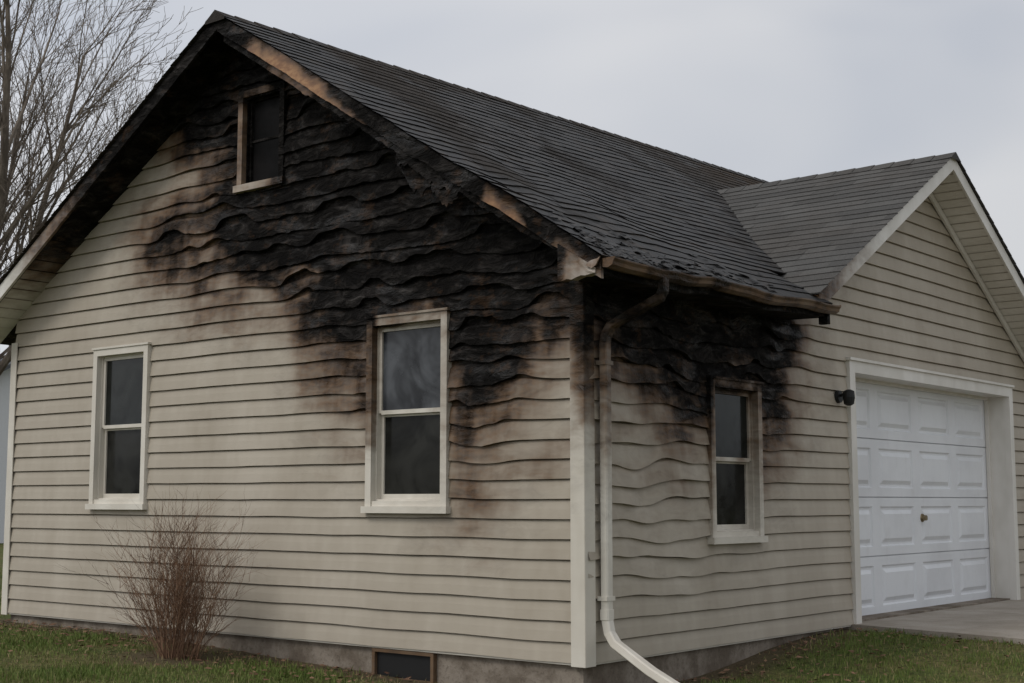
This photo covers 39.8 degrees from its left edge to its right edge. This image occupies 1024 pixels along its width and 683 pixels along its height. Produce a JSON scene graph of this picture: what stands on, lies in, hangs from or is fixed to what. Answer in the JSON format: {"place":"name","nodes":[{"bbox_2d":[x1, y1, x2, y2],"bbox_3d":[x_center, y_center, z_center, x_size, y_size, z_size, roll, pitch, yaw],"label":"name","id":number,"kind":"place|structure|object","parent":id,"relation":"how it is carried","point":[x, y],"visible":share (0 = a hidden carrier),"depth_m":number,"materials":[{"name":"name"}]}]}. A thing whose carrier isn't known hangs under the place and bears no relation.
{"place":"outdoors","nodes":[
{"label":"outdoors","id":0,"kind":"place"},
{"bbox_2d":[0,543,1023,682],"bbox_3d":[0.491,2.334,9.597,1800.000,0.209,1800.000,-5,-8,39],"label":"ground","id":1,"kind":"structure","parent":0,"point":[755,659],"depth_m":10.93,"materials":[{"name":"green plant"}]},
{"bbox_2d":[0,368,10,542],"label":"walls","id":2,"kind":"structure","parent":1,"relation":"on","point":[4,395],"depth_m":40.91,"materials":[{"name":"grey"}]},
{"bbox_2d":[0,358,10,370],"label":"roof","id":3,"kind":"structure","parent":2,"relation":"on","point":[8,366],"depth_m":40.77,"materials":[{"name":"grey"}]},
{"bbox_2d":[0,0,200,375],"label":"bare tree","id":4,"kind":"object","parent":1,"relation":"on","point":[15,135],"visible":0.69,"depth_m":22.46,"materials":[{"name":"brown plant"}]},
{"bbox_2d":[57,482,268,660],"bbox_3d":[-2.662,1.832,11.464,1.621,1.486,1.514,-2,-7,19],"label":"bare bush","id":5,"kind":"object","parent":1,"relation":"on","point":[181,602],"visible":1,"depth_m":11.35,"materials":[{"name":"brown plant"}]},
{"bbox_2d":[10,598,1009,682],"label":"foundation","id":6,"kind":"object","parent":1,"relation":"on","point":[679,666],"visible":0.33,"depth_m":10.96,"materials":[{"name":"concrete"}]},
{"bbox_2d":[372,648,436,682],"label":"basement vent","id":7,"kind":"object","parent":6,"relation":"attached to","point":[417,666],"visible":0.88,"depth_m":10.67,"materials":[{"name":"black metal"}]},
{"bbox_2d":[7,613,850,664],"bbox_3d":[-0.995,2.629,13.414,7.172,0.019,4.062,-5,-8,39],"label":"starter strip","id":8,"kind":"object","parent":6,"relation":"on","point":[465,654],"visible":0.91,"depth_m":11.02,"materials":[{"name":"paint"}]},
{"bbox_2d":[7,52,572,662],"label":"siding gable","id":9,"kind":"structure","parent":8,"relation":"on","point":[245,312],"depth_m":11.66,"materials":[{"name":"plastic"}]},
{"bbox_2d":[85,342,152,509],"bbox_3d":[-3.624,0.798,13.167,0.885,1.523,0.161,-5,-8,39],"label":"window gable","id":10,"kind":"structure","parent":9,"relation":"attached to","point":[121,392],"depth_m":13.24,"materials":[{"name":"paint"}]},
{"bbox_2d":[233,80,293,193],"bbox_3d":[-2.141,-1.758,12.225,0.640,0.900,0.145,-5,-8,39],"label":"attic window","id":11,"kind":"structure","parent":9,"relation":"attached to","point":[262,123],"depth_m":12.30,"materials":[{"name":"glass"}]},
{"bbox_2d":[360,307,451,513],"bbox_3d":[-0.782,0.544,10.855,0.890,1.538,0.161,-5,-8,39],"label":"window gable","id":12,"kind":"structure","parent":9,"relation":"attached to","point":[408,367],"depth_m":10.91,"materials":[{"name":"paint"}]},
{"bbox_2d":[588,197,1023,662],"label":"siding wall","id":13,"kind":"structure","parent":8,"relation":"on","point":[909,293],"depth_m":11.71,"materials":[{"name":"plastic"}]},
{"bbox_2d":[1,280,595,667],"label":"corner boards","id":14,"kind":"object","parent":13,"relation":"attached to","point":[582,520],"visible":0.91,"depth_m":9.78,"materials":[{"name":"paint"}]},
{"bbox_2d":[0,18,937,344],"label":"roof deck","id":15,"kind":"structure","parent":13,"relation":"on","point":[10,338],"depth_m":13.11,"materials":[{"name":"black wood"}]},
{"bbox_2d":[0,17,224,284],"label":"roof","id":16,"kind":"structure","parent":15,"relation":"attached to","point":[112,141],"depth_m":13.02,"materials":[{"name":"grey"}]},
{"bbox_2d":[0,32,238,343],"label":"rake soffit","id":17,"kind":"structure","parent":15,"relation":"attached to","point":[203,72],"depth_m":13.25,"materials":[{"name":"black wood"}]},
{"bbox_2d":[244,29,595,237],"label":"charred fragments","id":18,"kind":"object","parent":17,"relation":"attached to","point":[418,182],"visible":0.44,"depth_m":10.52,"materials":[{"name":"paint"}]},
{"bbox_2d":[0,18,603,300],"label":"rake fascia","id":19,"kind":"structure","parent":15,"relation":"attached to","point":[429,165],"depth_m":11.06,"materials":[{"name":"wood"}]},
{"bbox_2d":[205,10,767,182],"bbox_3d":[1.224,-2.400,16.721,0.260,0.356,11.920,-5,-8,39],"label":"ridge cap","id":20,"kind":"object","parent":15,"relation":"on","point":[215,15],"visible":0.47,"depth_m":14.43,"materials":[{"name":"grey"}]},
{"bbox_2d":[224,16,832,303],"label":"roof","id":21,"kind":"structure","parent":15,"relation":"on","point":[476,120],"depth_m":12.39,"materials":[{"name":"grey"}]},
{"bbox_2d":[533,201,795,292],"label":"roof char flakes","id":22,"kind":"object","parent":21,"relation":"on","point":[586,236],"visible":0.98,"depth_m":10.03,"materials":[{"name":"black"}]},
{"bbox_2d":[549,257,824,319],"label":"eave fascia","id":23,"kind":"structure","parent":15,"relation":"attached to","point":[703,296],"depth_m":10.59,"materials":[{"name":"black wood"}]},
{"bbox_2d":[557,244,600,282],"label":"cornice end","id":24,"kind":"structure","parent":23,"relation":"attached to","point":[572,266],"depth_m":9.46,"materials":[{"name":"beige wood"}]},
{"bbox_2d":[602,256,840,313],"bbox_3d":[1.671,-0.388,10.553,0.100,0.111,3.270,-5,-8,39],"label":"gutter","id":25,"kind":"object","parent":15,"relation":"attached to","point":[618,264],"visible":1,"depth_m":10.29,"materials":[{"name":"brown metal"}]},
{"bbox_2d":[721,157,951,294],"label":"roof garage","id":26,"kind":"structure","parent":15,"relation":"on","point":[842,209],"depth_m":13.79,"materials":[{"name":"grey"}]},
{"bbox_2d":[716,152,960,193],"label":"roof ridge cap","id":27,"kind":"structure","parent":15,"relation":"attached to","point":[954,155],"depth_m":14.99,"materials":[{"name":"grey"}]},
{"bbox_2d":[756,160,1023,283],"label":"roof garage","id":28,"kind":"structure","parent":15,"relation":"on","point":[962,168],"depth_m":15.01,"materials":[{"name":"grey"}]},
{"bbox_2d":[811,158,1023,361],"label":"garage rake trim","id":29,"kind":"structure","parent":15,"relation":"attached to","point":[946,189],"depth_m":15.00,"materials":[{"name":"white wood"}]},
{"bbox_2d":[596,268,678,682],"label":"downspout","id":30,"kind":"object","parent":13,"relation":"attached to","point":[606,598],"visible":0.99,"depth_m":9.78,"materials":[{"name":"paint"}]},
{"bbox_2d":[705,375,767,543],"bbox_3d":[1.761,0.954,11.322,0.161,1.308,0.840,-5,-8,39],"label":"window side","id":31,"kind":"structure","parent":13,"relation":"attached to","point":[735,482],"depth_m":11.41,"materials":[{"name":"paint"}]},
{"bbox_2d":[835,389,854,405],"bbox_3d":[3.009,0.506,12.737,0.165,0.145,0.120,-5,-8,39],"label":"wall lamp","id":32,"kind":"object","parent":13,"relation":"attached to","point":[847,397],"visible":1,"depth_m":12.69,"materials":[{"name":"black metal"}]},
{"bbox_2d":[844,357,1020,623],"bbox_3d":[4.291,1.547,14.509,0.330,2.445,4.170,-5,-8,39],"label":"garage door frame","id":33,"kind":"object","parent":6,"relation":"on","point":[997,397],"visible":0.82,"depth_m":15.86,"materials":[{"name":"white wood"}]},
{"bbox_2d":[855,382,990,615],"bbox_3d":[4.176,1.625,14.595,0.024,2.310,3.910,-5,-8,39],"label":"garage door","id":34,"kind":"structure","parent":33,"relation":"in","point":[919,453],"depth_m":14.65,"materials":[{"name":"white metal"}]},
{"bbox_2d":[920,514,927,521],"bbox_3d":[4.269,1.825,14.633,0.050,0.090,0.090,-5,-8,39],"label":"garage handle","id":35,"kind":"object","parent":34,"relation":"attached to","point":[923,517],"visible":1,"depth_m":14.62,"materials":[{"name":"metal"}]},
{"bbox_2d":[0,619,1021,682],"bbox_3d":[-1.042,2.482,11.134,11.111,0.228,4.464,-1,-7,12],"label":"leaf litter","id":36,"kind":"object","parent":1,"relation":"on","point":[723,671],"visible":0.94,"depth_m":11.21,"materials":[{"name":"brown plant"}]},
{"bbox_2d":[0,0,1023,354],"label":"sky","id":37,"kind":"structure","parent":0,"point":[767,90],"materials":[{"name":"grey"}]},
{"bbox_2d":[847,599,1023,643],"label":"driveway","id":38,"kind":"structure","parent":0,"point":[1000,621],"depth_m":12.77,"materials":[{"name":"concrete"}]}
]}

